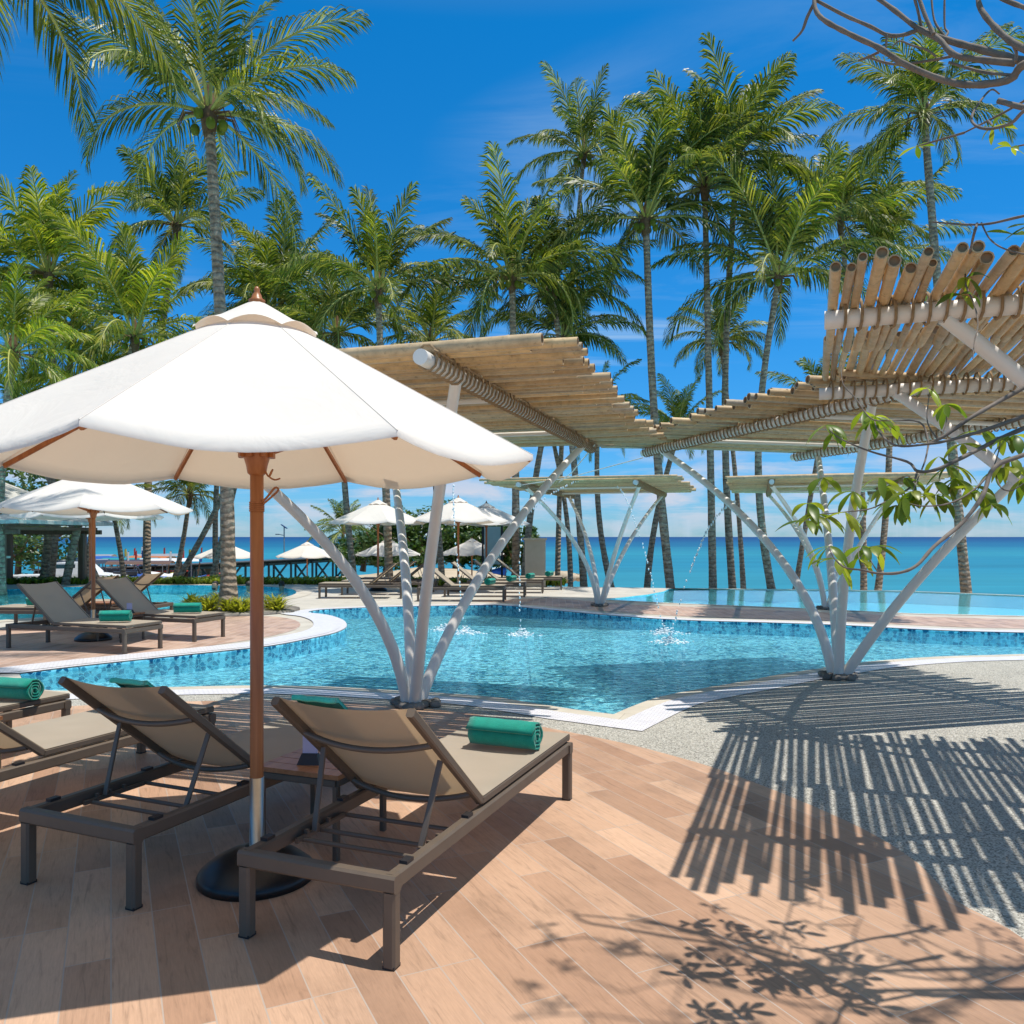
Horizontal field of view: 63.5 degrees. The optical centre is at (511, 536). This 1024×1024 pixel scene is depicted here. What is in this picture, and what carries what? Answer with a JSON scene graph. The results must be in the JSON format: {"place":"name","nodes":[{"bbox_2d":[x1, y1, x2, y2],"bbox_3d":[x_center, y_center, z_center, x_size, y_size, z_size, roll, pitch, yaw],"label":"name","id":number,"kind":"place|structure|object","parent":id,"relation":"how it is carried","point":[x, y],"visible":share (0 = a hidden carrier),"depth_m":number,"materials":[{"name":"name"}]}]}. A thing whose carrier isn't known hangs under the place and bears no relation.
{"place":"outdoors","nodes":[
{"label":"outdoors","id":0,"kind":"place"},
{"bbox_2d":[0,586,294,619],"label":"pool water","id":1,"kind":"structure","parent":0,"point":[202,592],"depth_m":21.93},
{"bbox_2d":[13,567,505,649],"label":"beach","id":2,"kind":"structure","parent":0,"point":[450,572],"depth_m":40.73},
{"bbox_2d":[5,467,71,573],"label":"broadleaf tree","id":3,"kind":"object","parent":2,"relation":"on","point":[31,478],"visible":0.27,"depth_m":40.56,"materials":[{"name":"green plant"}]},
{"bbox_2d":[0,210,82,355],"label":"coconut palm","id":4,"kind":"object","parent":2,"relation":"on","point":[40,276],"visible":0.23,"depth_m":27.17,"materials":[{"name":"green plant"}]},
{"bbox_2d":[6,479,87,574],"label":"broadleaf tree","id":5,"kind":"object","parent":2,"relation":"on","point":[19,569],"visible":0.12,"depth_m":45.95,"materials":[{"name":"green plant"}]},
{"bbox_2d":[0,352,99,576],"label":"coconut palm","id":6,"kind":"object","parent":2,"relation":"on","point":[24,392],"visible":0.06,"depth_m":28.46,"materials":[{"name":"green plant"}]},
{"bbox_2d":[13,562,126,577],"bbox_3d":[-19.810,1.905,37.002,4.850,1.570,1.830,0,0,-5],"label":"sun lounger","id":7,"kind":"object","parent":2,"relation":"on","point":[60,566],"visible":0.01,"depth_m":36.23,"materials":[{"name":"fabric"}]},
{"bbox_2d":[0,254,154,576],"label":"coconut palm","id":8,"kind":"object","parent":2,"relation":"on","point":[55,538],"visible":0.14,"depth_m":28.28,"materials":[{"name":"green plant"}]},
{"bbox_2d":[14,311,154,577],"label":"coconut palm","id":9,"kind":"object","parent":2,"relation":"on","point":[110,356],"visible":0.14,"depth_m":27.55,"materials":[{"name":"green plant"}]},
{"bbox_2d":[56,479,156,576],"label":"coconut palm","id":10,"kind":"object","parent":2,"relation":"on","point":[120,549],"visible":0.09,"depth_m":29.95,"materials":[{"name":"brown plant"}]},
{"bbox_2d":[86,142,264,573],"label":"coconut palm","id":11,"kind":"object","parent":2,"relation":"on","point":[175,198],"visible":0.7,"depth_m":30.61,"materials":[{"name":"green plant"}]},
{"bbox_2d":[152,479,219,576],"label":"coconut palm","id":12,"kind":"object","parent":2,"relation":"on","point":[190,495],"visible":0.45,"depth_m":32.89,"materials":[{"name":"green plant"}]},
{"bbox_2d":[212,485,218,575],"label":"coconut palm","id":13,"kind":"object","parent":2,"relation":"on","point":[215,525],"depth_m":30.92,"materials":[{"name":"brown plant"}]},
{"bbox_2d":[171,234,364,575],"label":"coconut palm","id":14,"kind":"object","parent":2,"relation":"on","point":[247,284],"visible":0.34,"depth_m":27.21,"materials":[{"name":"green plant"}]},
{"bbox_2d":[177,187,365,576],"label":"coconut palm","id":15,"kind":"object","parent":2,"relation":"on","point":[280,237],"visible":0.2,"depth_m":29.51,"materials":[{"name":"green plant"}]},
{"bbox_2d":[276,540,329,575],"bbox_3d":[-8.907,1.447,36.000,2.537,2.598,2.537,0,0,-29],"label":"parasol","id":16,"kind":"object","parent":2,"relation":"on","point":[306,549],"visible":0.75,"depth_m":35.30,"materials":[{"name":"white fabric"}]},
{"bbox_2d":[248,247,428,572],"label":"coconut palm","id":17,"kind":"object","parent":2,"relation":"on","point":[334,338],"visible":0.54,"depth_m":26.58,"materials":[{"name":"green plant"}]},
{"bbox_2d":[304,499,373,575],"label":"coconut palm","id":18,"kind":"object","parent":2,"relation":"on","point":[342,528],"visible":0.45,"depth_m":54.63,"materials":[{"name":"green plant"}]},
{"bbox_2d":[333,531,374,571],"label":"broadleaf tree","id":19,"kind":"object","parent":2,"relation":"on","point":[343,543],"visible":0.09,"depth_m":49.64,"materials":[{"name":"green plant"}]},
{"bbox_2d":[329,524,427,570],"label":"broadleaf tree","id":20,"kind":"object","parent":2,"relation":"on","point":[368,540],"visible":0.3,"depth_m":45.50,"materials":[{"name":"green plant"}]},
{"bbox_2d":[355,541,419,556],"bbox_3d":[-4.933,1.297,33.000,2.537,2.598,2.537,0,0,-6],"label":"parasol","id":21,"kind":"object","parent":2,"relation":"on","point":[372,551],"visible":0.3,"depth_m":32.33,"materials":[{"name":"white fabric"}]},
{"bbox_2d":[341,258,495,574],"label":"coconut palm","id":22,"kind":"object","parent":2,"relation":"on","point":[434,317],"visible":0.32,"depth_m":29.52,"materials":[{"name":"green plant"}]},
{"bbox_2d":[369,499,474,569],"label":"broadleaf tree","id":23,"kind":"object","parent":2,"relation":"on","point":[421,557],"visible":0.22,"depth_m":44.73,"materials":[{"name":"green plant"}]},
{"bbox_2d":[407,525,504,569],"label":"broadleaf tree","id":24,"kind":"object","parent":2,"relation":"on","point":[454,540],"visible":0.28,"depth_m":44.51,"materials":[{"name":"green plant"}]},
{"bbox_2d":[443,538,503,575],"bbox_3d":[-1.647,1.297,34.000,2.537,2.598,2.537,0,0,-34],"label":"parasol","id":25,"kind":"object","parent":2,"relation":"on","point":[471,547],"visible":0.66,"depth_m":33.37,"materials":[{"name":"white fabric"}]},
{"bbox_2d":[443,525,523,571],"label":"broadleaf tree","id":26,"kind":"object","parent":2,"relation":"on","point":[478,530],"visible":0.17,"depth_m":44.36,"materials":[{"name":"green plant"}]},
{"bbox_2d":[482,526,502,576],"bbox_3d":[-0.676,0.850,28.500,0.730,2.500,0.070,0,0,0],"label":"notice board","id":27,"kind":"object","parent":2,"relation":"on","point":[494,534],"visible":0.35,"depth_m":28.47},
{"bbox_2d":[393,140,634,574],"bbox_3d":[-0.006,-4.167,25.601,6.998,13.736,6.120,0,0,36],"label":"coconut palm","id":28,"kind":"object","parent":2,"relation":"on","point":[509,244],"visible":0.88,"depth_m":25.05,"materials":[{"name":"green plant"}]},
{"bbox_2d":[441,185,657,586],"bbox_3d":[1.223,-4.367,26.845,7.078,14.147,5.921,0,0,0],"label":"coconut palm","id":29,"kind":"object","parent":2,"relation":"on","point":[586,270],"visible":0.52,"depth_m":26.70,"materials":[{"name":"green plant"}]},
{"bbox_2d":[552,446,572,586],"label":"coconut palm","id":30,"kind":"object","parent":2,"relation":"on","point":[568,541],"visible":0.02,"depth_m":29.99,"materials":[{"name":"brown plant"}]},
{"bbox_2d":[492,259,645,575],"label":"coconut palm","id":31,"kind":"object","parent":2,"relation":"on","point":[547,320],"visible":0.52,"depth_m":27.48,"materials":[{"name":"green plant"}]},
{"bbox_2d":[506,61,654,586],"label":"coconut palm","id":32,"kind":"object","parent":2,"relation":"on","point":[586,121],"visible":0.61,"depth_m":30.65,"materials":[{"name":"green plant"}]},
{"bbox_2d":[576,359,669,586],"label":"coconut palm","id":33,"kind":"object","parent":2,"relation":"on","point":[605,560],"visible":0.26,"depth_m":27.91,"materials":[{"name":"green plant"}]},
{"bbox_2d":[531,97,759,587],"bbox_3d":[3.690,-5.471,25.841,6.973,16.390,7.364,0,0,28],"label":"coconut palm","id":34,"kind":"object","parent":2,"relation":"on","point":[648,185],"visible":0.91,"depth_m":25.62,"materials":[{"name":"green plant"}]},
{"bbox_2d":[622,373,721,587],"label":"coconut palm","id":35,"kind":"object","parent":2,"relation":"on","point":[679,407],"visible":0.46,"depth_m":28.85,"materials":[{"name":"green plant"}]},
{"bbox_2d":[585,66,817,587],"bbox_3d":[6.052,-6.046,26.362,7.531,17.498,6.302,0,0,0],"label":"coconut palm","id":36,"kind":"object","parent":2,"relation":"on","point":[702,187],"visible":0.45,"depth_m":26.06,"materials":[{"name":"green plant"}]},
{"bbox_2d":[665,287,767,588],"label":"coconut palm","id":37,"kind":"object","parent":2,"relation":"on","point":[738,338],"visible":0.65,"depth_m":31.93,"materials":[{"name":"green plant"}]},
{"bbox_2d":[619,31,844,588],"bbox_3d":[7.095,-6.644,27.837,7.186,18.720,6.671,0,0,0],"label":"coconut palm","id":38,"kind":"object","parent":2,"relation":"on","point":[765,129],"visible":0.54,"depth_m":26.76,"materials":[{"name":"green plant"}]},
{"bbox_2d":[650,140,918,588],"bbox_3d":[8.024,-4.596,25.104,7.460,14.669,7.503,0,0,0],"label":"coconut palm","id":39,"kind":"object","parent":2,"relation":"on","point":[777,233],"visible":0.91,"depth_m":25.08,"materials":[{"name":"green plant"}]},
{"bbox_2d":[754,340,896,588],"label":"coconut palm","id":40,"kind":"object","parent":2,"relation":"on","point":[810,369],"visible":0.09,"depth_m":32.91,"materials":[{"name":"green plant"}]},
{"bbox_2d":[742,123,962,589],"bbox_3d":[11.461,-5.598,28.825,6.657,16.605,7.352,0,0,0],"label":"coconut palm","id":41,"kind":"object","parent":2,"relation":"on","point":[849,174],"visible":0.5,"depth_m":27.71,"materials":[{"name":"green plant"}]},
{"bbox_2d":[802,155,973,589],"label":"coconut palm","id":42,"kind":"object","parent":2,"relation":"on","point":[897,178],"visible":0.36,"depth_m":29.64,"materials":[{"name":"green plant"}]},
{"bbox_2d":[813,20,1023,592],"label":"coconut palm","id":43,"kind":"object","parent":2,"relation":"on","point":[912,85],"visible":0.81,"depth_m":24.38,"materials":[{"name":"green plant"}]},
{"bbox_2d":[480,525,540,575],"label":"broadleaf tree","id":44,"kind":"object","parent":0,"point":[507,556],"visible":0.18,"depth_m":43.72,"materials":[{"name":"green plant"}]},
{"bbox_2d":[0,583,1023,706],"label":"terrace ground","id":45,"kind":"structure","parent":0,"point":[351,598],"depth_m":18.88,"materials":[{"name":"stone"}]},
{"bbox_2d":[0,253,108,603],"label":"coconut palm","id":46,"kind":"object","parent":45,"relation":"on","point":[13,353],"visible":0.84,"depth_m":21.88,"materials":[{"name":"green plant"}]},
{"bbox_2d":[0,483,113,583],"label":"bar pavilion","id":47,"kind":"structure","parent":45,"relation":"on","point":[11,527],"depth_m":26.16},
{"bbox_2d":[0,165,175,577],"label":"coconut palm","id":48,"kind":"object","parent":45,"relation":"on","point":[37,238],"visible":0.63,"depth_m":26.49,"materials":[{"name":"green plant"}]},
{"bbox_2d":[0,0,191,148],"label":"coconut palm","id":49,"kind":"object","parent":45,"relation":"on","point":[94,9],"visible":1,"depth_m":10.81,"materials":[{"name":"green plant"}]},
{"bbox_2d":[0,206,239,584],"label":"coconut palm","id":50,"kind":"object","parent":45,"relation":"on","point":[137,297],"visible":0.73,"depth_m":25.38,"materials":[{"name":"green plant"}]},
{"bbox_2d":[0,585,295,619],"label":"pool basin","id":51,"kind":"object","parent":45,"relation":"in","point":[155,592],"visible":0.12,"depth_m":24.72,"materials":[{"name":"tile"}]},
{"bbox_2d":[0,616,299,667],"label":"brick island deck","id":52,"kind":"structure","parent":45,"relation":"on","point":[30,646],"depth_m":11.94,"materials":[{"name":"stone"}]},
{"bbox_2d":[0,575,120,627],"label":"sun lounger","id":53,"kind":"object","parent":52,"relation":"on","point":[81,596],"visible":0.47,"depth_m":13.28,"materials":[{"name":"fabric"}]},
{"bbox_2d":[5,581,162,653],"bbox_3d":[-5.749,1.062,11.125,2.034,0.869,0.670,0,0,19],"label":"sun lounger","id":54,"kind":"object","parent":52,"relation":"on","point":[56,605],"visible":0.95,"depth_m":11.09,"materials":[{"name":"fabric"}]},
{"bbox_2d":[98,610,132,621],"bbox_3d":[-5.243,1.047,10.947,0.392,0.147,0.155,0,0,-9],"label":"rolled towel","id":55,"kind":"object","parent":54,"relation":"on","point":[115,615],"visible":1,"depth_m":10.90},
{"bbox_2d":[0,480,192,641],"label":"parasol","id":56,"kind":"object","parent":52,"relation":"on","point":[70,498],"visible":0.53,"depth_m":11.44,"materials":[{"name":"white fabric"}]},
{"bbox_2d":[43,572,172,619],"bbox_3d":[-7.110,1.062,14.606,2.034,0.869,0.670,0,0,6],"label":"sun lounger","id":57,"kind":"object","parent":52,"relation":"on","point":[143,582],"visible":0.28,"depth_m":14.61,"materials":[{"name":"fabric"}]},
{"bbox_2d":[88,577,225,641],"bbox_3d":[-5.359,1.062,12.415,2.034,0.869,0.670,0,0,19],"label":"sun lounger","id":58,"kind":"object","parent":52,"relation":"on","point":[121,593],"visible":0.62,"depth_m":12.38,"materials":[{"name":"fabric"}]},
{"bbox_2d":[172,603,201,612],"bbox_3d":[-4.787,1.047,12.213,0.392,0.147,0.155,0,0,-9],"label":"rolled towel","id":59,"kind":"object","parent":58,"relation":"on","point":[187,607],"visible":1,"depth_m":12.16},
{"bbox_2d":[0,612,340,672],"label":"island ring","id":60,"kind":"object","parent":52,"relation":"on","point":[323,624],"visible":0.96,"depth_m":10.99,"materials":[{"name":"stone"}]},
{"bbox_2d":[0,584,311,621],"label":"pool coping","id":61,"kind":"object","parent":45,"relation":"on","point":[301,592],"visible":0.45,"depth_m":22.56,"materials":[{"name":"stone"}]},
{"bbox_2d":[9,512,163,581],"bbox_3d":[-8.150,0.197,16.000,2.537,2.598,2.537,0,0,-17],"label":"parasol","id":62,"kind":"object","parent":61,"relation":"on","point":[99,517],"visible":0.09,"depth_m":15.96,"materials":[{"name":"white fabric"}]},
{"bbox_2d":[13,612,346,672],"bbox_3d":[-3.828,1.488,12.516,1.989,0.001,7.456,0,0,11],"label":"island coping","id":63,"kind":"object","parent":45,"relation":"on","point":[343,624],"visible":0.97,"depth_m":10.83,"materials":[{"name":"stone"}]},
{"bbox_2d":[6,574,360,584],"bbox_3d":[-12.311,1.355,26.551,17.705,0.291,2.778,0,0,5],"label":"hedge planting","id":64,"kind":"object","parent":45,"relation":"on","point":[180,579],"visible":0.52,"depth_m":26.14,"materials":[{"name":"plant"}]},
{"bbox_2d":[42,0,373,607],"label":"coconut palm","id":65,"kind":"object","parent":45,"relation":"on","point":[211,103],"visible":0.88,"depth_m":16.70,"materials":[{"name":"green plant"}]},
{"bbox_2d":[168,605,299,616],"bbox_3d":[-5.630,1.461,16.750,2.600,0.070,2.600,0,0,0],"label":"planting bed","id":66,"kind":"object","parent":45,"relation":"on","point":[267,611],"visible":0.26,"depth_m":16.02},
{"bbox_2d":[318,562,401,598],"bbox_3d":[-3.666,1.062,20.330,2.034,0.869,0.670,0,0,2],"label":"sun lounger","id":67,"kind":"object","parent":45,"relation":"on","point":[325,585],"visible":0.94,"depth_m":20.03,"materials":[{"name":"fabric"}]},
{"bbox_2d":[329,498,424,590],"bbox_3d":[-3.723,0.197,23.000,2.537,2.598,2.537,0,0,0],"label":"parasol","id":68,"kind":"object","parent":45,"relation":"on","point":[377,512],"visible":0.85,"depth_m":22.42,"materials":[{"name":"white fabric"}]},
{"bbox_2d":[268,172,503,576],"bbox_3d":[-3.763,-3.966,24.055,6.642,13.344,6.289,0,0,21],"label":"coconut palm","id":69,"kind":"object","parent":45,"relation":"on","point":[384,251],"visible":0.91,"depth_m":24.18,"materials":[{"name":"green plant"}]},
{"bbox_2d":[414,495,507,591],"bbox_3d":[-1.481,0.171,22.800,2.588,2.650,2.588,0,0,-20],"label":"parasol","id":70,"kind":"object","parent":45,"relation":"on","point":[465,512],"visible":0.75,"depth_m":22.22,"materials":[{"name":"white fabric"}]},
{"bbox_2d":[417,568,505,601],"bbox_3d":[-1.166,1.062,19.409,2.034,0.869,0.670,0,0,3],"label":"sun lounger","id":71,"kind":"object","parent":45,"relation":"on","point":[450,583],"visible":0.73,"depth_m":19.12,"materials":[{"name":"fabric"}]},
{"bbox_2d":[384,574,567,586],"bbox_3d":[-1.304,1.325,25.292,6.172,0.349,2.166,0,0,0],"label":"shrub bed","id":72,"kind":"object","parent":45,"relation":"on","point":[441,582],"visible":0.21,"depth_m":25.07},
{"bbox_2d":[444,561,525,596],"bbox_3d":[-0.666,1.062,20.859,2.034,0.869,0.670,0,0,3],"label":"sun lounger","id":73,"kind":"object","parent":45,"relation":"on","point":[471,577],"visible":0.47,"depth_m":20.59,"materials":[{"name":"wood"}]},
{"bbox_2d":[444,501,529,577],"bbox_3d":[-0.779,0.197,25.200,2.537,2.598,2.537,0,0,-11],"label":"parasol","id":74,"kind":"object","parent":45,"relation":"on","point":[487,507],"visible":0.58,"depth_m":24.88,"materials":[{"name":"white fabric"}]},
{"bbox_2d":[0,700,1023,1023],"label":"plank deck","id":75,"kind":"structure","parent":45,"relation":"on","point":[630,884],"depth_m":3.24,"materials":[{"name":"wood"}]},
{"bbox_2d":[0,691,71,727],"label":"sun lounger","id":76,"kind":"object","parent":75,"relation":"on","point":[48,701],"visible":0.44,"depth_m":5.74,"materials":[{"name":"fabric"}]},
{"bbox_2d":[0,677,43,699],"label":"rolled towel","id":77,"kind":"object","parent":76,"relation":"on","point":[22,688],"visible":1,"depth_m":5.66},
{"bbox_2d":[0,703,215,781],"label":"sun lounger","id":78,"kind":"object","parent":75,"relation":"on","point":[54,736],"visible":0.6,"depth_m":4.66,"materials":[{"name":"fabric"}]},
{"bbox_2d":[19,676,302,911],"bbox_3d":[-1.413,1.062,4.366,0.670,0.869,2.034,0,0,23],"label":"sun lounger","id":79,"kind":"object","parent":75,"relation":"on","point":[174,729],"visible":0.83,"depth_m":3.75,"materials":[{"name":"fabric"}]},
{"bbox_2d":[109,678,154,687],"bbox_3d":[-1.614,0.699,3.649,0.200,0.174,0.214,0,0,23],"label":"folded towel","id":80,"kind":"object","parent":79,"relation":"on","point":[126,683],"visible":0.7,"depth_m":3.56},
{"bbox_2d":[0,286,532,901],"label":"parasol","id":81,"kind":"object","parent":75,"relation":"on","point":[256,394],"visible":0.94,"depth_m":3.25,"materials":[{"name":"white fabric"}]},
{"bbox_2d":[264,748,386,861],"bbox_3d":[-0.930,1.298,4.100,0.460,0.396,0.454,0,0,22],"label":"side table","id":82,"kind":"object","parent":75,"relation":"on","point":[285,767],"visible":0.49,"depth_m":3.93,"materials":[{"name":"brown wood"}]},
{"bbox_2d":[297,736,319,765],"bbox_3d":[-0.980,1.032,4.020,0.110,0.135,0.077,0,0,4],"label":"menu stand","id":83,"kind":"object","parent":82,"relation":"on","point":[310,754],"visible":0.79,"depth_m":4.00,"materials":[{"name":"paper"}]},
{"bbox_2d":[237,696,572,971],"bbox_3d":[-0.339,1.062,3.910,0.670,0.869,2.034,0,0,22],"label":"sun lounger","id":84,"kind":"object","parent":75,"relation":"on","point":[369,754],"visible":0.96,"depth_m":3.34,"materials":[{"name":"fabric"}]},
{"bbox_2d":[291,694,348,709],"bbox_3d":[-0.724,0.699,3.269,0.200,0.174,0.214,0,0,22],"label":"folded towel","id":85,"kind":"object","parent":84,"relation":"on","point":[327,702],"visible":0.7,"depth_m":3.19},
{"bbox_2d":[466,716,542,749],"bbox_3d":[-0.041,1.047,4.418,0.392,0.147,0.155,0,0,23],"label":"rolled towel","id":86,"kind":"object","parent":84,"relation":"on","point":[520,734],"visible":1,"depth_m":4.36,"materials":[{"name":"fabric"}]},
{"bbox_2d":[20,605,1023,712],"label":"pool basin","id":87,"kind":"object","parent":45,"relation":"in","point":[534,676],"visible":0.38,"depth_m":11.50,"materials":[{"name":"liquid"}]},
{"bbox_2d":[44,654,1023,719],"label":"pool coping","id":88,"kind":"object","parent":45,"relation":"on","point":[631,711],"visible":0.8,"depth_m":8.03,"materials":[{"name":"stone"}]},
{"bbox_2d":[523,538,546,586],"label":"stone pillar","id":89,"kind":"structure","parent":45,"relation":"on","point":[535,555],"depth_m":24.75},
{"bbox_2d":[69,656,1023,730],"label":"pool white band","id":90,"kind":"object","parent":45,"relation":"on","point":[647,718],"visible":0.77,"depth_m":7.73,"materials":[{"name":"stone"}]},
{"bbox_2d":[295,604,1023,631],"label":"back coping","id":91,"kind":"object","parent":45,"relation":"on","point":[306,610],"visible":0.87,"depth_m":15.09,"materials":[{"name":"stone"}]},
{"bbox_2d":[483,597,1023,628],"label":"terracotta walk","id":92,"kind":"structure","parent":45,"relation":"on","point":[799,615],"depth_m":15.93,"materials":[{"name":"tile"}]},
{"bbox_2d":[479,474,695,606],"bbox_3d":[1.898,0.174,17.900,3.936,2.675,5.002,0,0,17],"label":"bamboo pergola","id":93,"kind":"object","parent":92,"relation":"on","point":[660,486],"visible":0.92,"depth_m":17.06,"materials":[{"name":"white paint"}]},
{"bbox_2d":[0,0,1023,536],"label":"sky","id":94,"kind":"structure","parent":0,"point":[437,81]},
{"bbox_2d":[13,537,1023,673],"bbox_3d":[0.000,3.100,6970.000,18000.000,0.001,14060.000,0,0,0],"label":"sea","id":95,"kind":"structure","parent":0,"point":[996,565],"depth_m":108.03,"materials":[{"name":"liquid"}]},
{"bbox_2d":[21,557,340,577],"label":"wooden jetty","id":96,"kind":"object","parent":95,"relation":"in","point":[241,564],"visible":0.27,"depth_m":56.30,"materials":[{"name":"brown wood"}]},
{"bbox_2d":[21,606,1023,713],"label":"pool water","id":97,"kind":"structure","parent":0,"point":[803,628],"depth_m":10.79,"materials":[{"name":"liquid"}]},
{"bbox_2d":[648,500,735,645],"bbox_3d":[2.582,0.523,11.672,1.420,2.033,0.712,0,0,36],"label":"water jet","id":98,"kind":"object","parent":97,"relation":"on","point":[670,640],"visible":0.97,"depth_m":11.72},
{"bbox_2d":[66,660,1023,938],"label":"pebble paving","id":99,"kind":"structure","parent":0,"point":[922,766],"depth_m":5.80,"materials":[{"name":"gravel"}]},
{"bbox_2d":[264,333,666,709],"bbox_3d":[-0.533,0.175,7.226,3.234,2.673,5.033,0,0,16],"label":"bamboo pergola","id":100,"kind":"object","parent":99,"relation":"on","point":[530,390],"visible":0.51,"depth_m":6.50,"materials":[{"name":"white paint"}]},
{"bbox_2d":[597,369,1023,680],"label":"bamboo pergola","id":101,"kind":"object","parent":99,"relation":"on","point":[785,420],"visible":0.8,"depth_m":8.39,"materials":[{"name":"white paint"}]},
{"bbox_2d":[776,0,1023,589],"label":"frangipani tree","id":102,"kind":"object","parent":99,"relation":"on","point":[985,499],"visible":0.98,"depth_m":2.81,"materials":[{"name":"green plant"}]},
{"bbox_2d":[819,240,1023,487],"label":"bamboo pergola","id":103,"kind":"object","parent":99,"relation":"on","point":[889,314],"visible":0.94,"depth_m":4.02,"materials":[{"name":"white paint"}]},
{"bbox_2d":[609,589,1023,615],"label":"infinity pool water","id":104,"kind":"structure","parent":0,"point":[928,603],"depth_m":19.73,"materials":[{"name":"liquid"}]},
{"bbox_2d":[725,472,950,609],"bbox_3d":[6.495,0.180,17.099,3.936,2.663,5.010,0,0,16],"label":"bamboo pergola","id":105,"kind":"object","parent":104,"relation":"on","point":[769,485],"visible":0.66,"depth_m":16.10,"materials":[{"name":"white paint"}]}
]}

